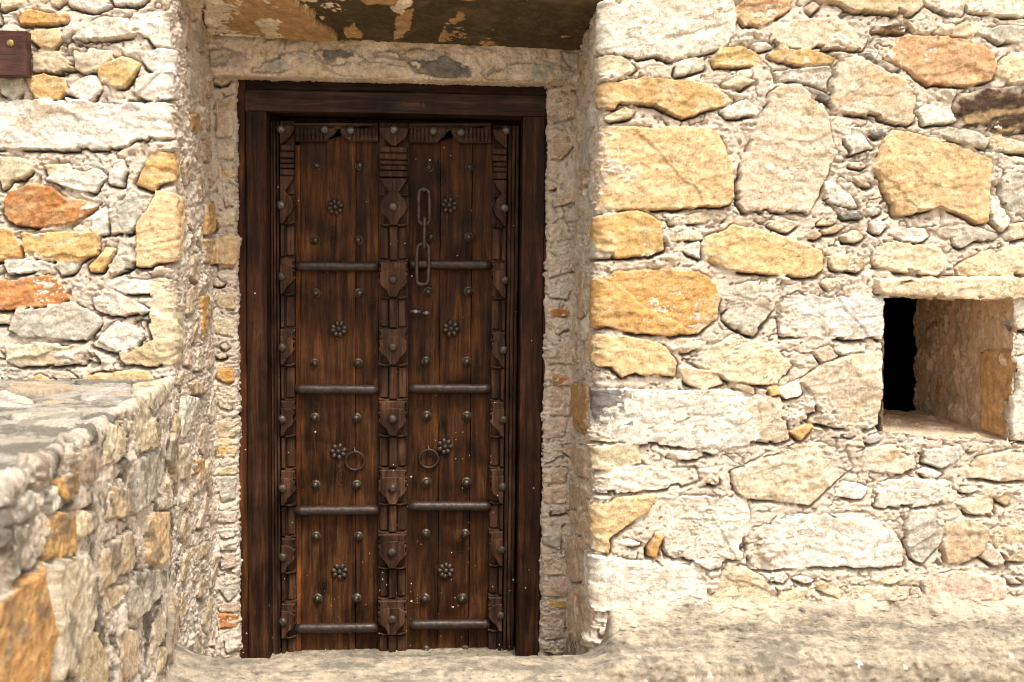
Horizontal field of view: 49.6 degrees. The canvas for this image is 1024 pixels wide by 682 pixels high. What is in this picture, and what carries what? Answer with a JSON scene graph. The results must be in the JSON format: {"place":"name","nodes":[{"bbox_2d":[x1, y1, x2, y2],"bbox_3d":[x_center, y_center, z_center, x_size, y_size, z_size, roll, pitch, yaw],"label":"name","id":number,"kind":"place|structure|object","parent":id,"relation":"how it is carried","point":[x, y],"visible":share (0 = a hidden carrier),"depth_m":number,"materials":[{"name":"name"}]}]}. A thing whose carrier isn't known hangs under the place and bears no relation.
{"place":"outdoors","nodes":[
{"label":"outdoors","id":0,"kind":"place"},
{"bbox_2d":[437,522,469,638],"bbox_3d":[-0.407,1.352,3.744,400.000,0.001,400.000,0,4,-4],"label":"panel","id":1,"kind":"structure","parent":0,"point":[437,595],"depth_m":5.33,"materials":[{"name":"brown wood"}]},
{"bbox_2d":[0,0,1023,658],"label":"stone house wall","id":2,"kind":"structure","parent":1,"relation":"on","point":[782,346],"depth_m":3.20,"materials":[{"name":"stone"}]},
{"bbox_2d":[0,30,31,77],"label":"wooden board","id":3,"kind":"object","parent":2,"relation":"attached to","point":[15,54],"depth_m":2.96,"materials":[{"name":"brown wood"}]},
{"bbox_2d":[236,80,547,658],"bbox_3d":[-0.399,0.138,3.744,1.014,1.983,0.192,0,4,-4],"label":"door frame","id":4,"kind":"object","parent":2,"relation":"attached to","point":[262,104],"visible":0.7,"depth_m":3.65,"materials":[{"name":"brown wood"}]},
{"bbox_2d":[270,121,408,654],"bbox_3d":[-0.581,0.254,3.748,0.457,1.970,0.086,0,4,-4],"label":"door leaf","id":5,"kind":"object","parent":4,"relation":"attached to","point":[339,298],"visible":0.98,"depth_m":3.75,"materials":[{"name":"brown wood"}]},
{"bbox_2d":[407,123,518,650],"bbox_3d":[-0.170,0.244,3.775,0.370,1.951,0.086,0,4,-4],"label":"door leaf","id":6,"kind":"object","parent":4,"relation":"attached to","point":[460,570],"visible":0.98,"depth_m":3.78,"materials":[{"name":"brown wood"}]},
{"bbox_2d":[415,186,431,285],"bbox_3d":[-0.290,-0.350,3.710,0.050,0.333,0.060,2,4,24],"label":"latch chain","id":7,"kind":"object","parent":6,"relation":"hanging from","point":[424,224],"visible":1,"depth_m":3.69,"materials":[{"name":"metal"}]},
{"bbox_2d":[166,581,1023,681],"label":"doorstep","id":8,"kind":"object","parent":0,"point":[865,638],"visible":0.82,"depth_m":3.14,"materials":[{"name":"stone"}]},
{"bbox_2d":[0,374,182,681],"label":"stone platform","id":9,"kind":"structure","parent":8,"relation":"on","point":[90,502],"depth_m":2.24,"materials":[{"name":"stone"}]}
]}

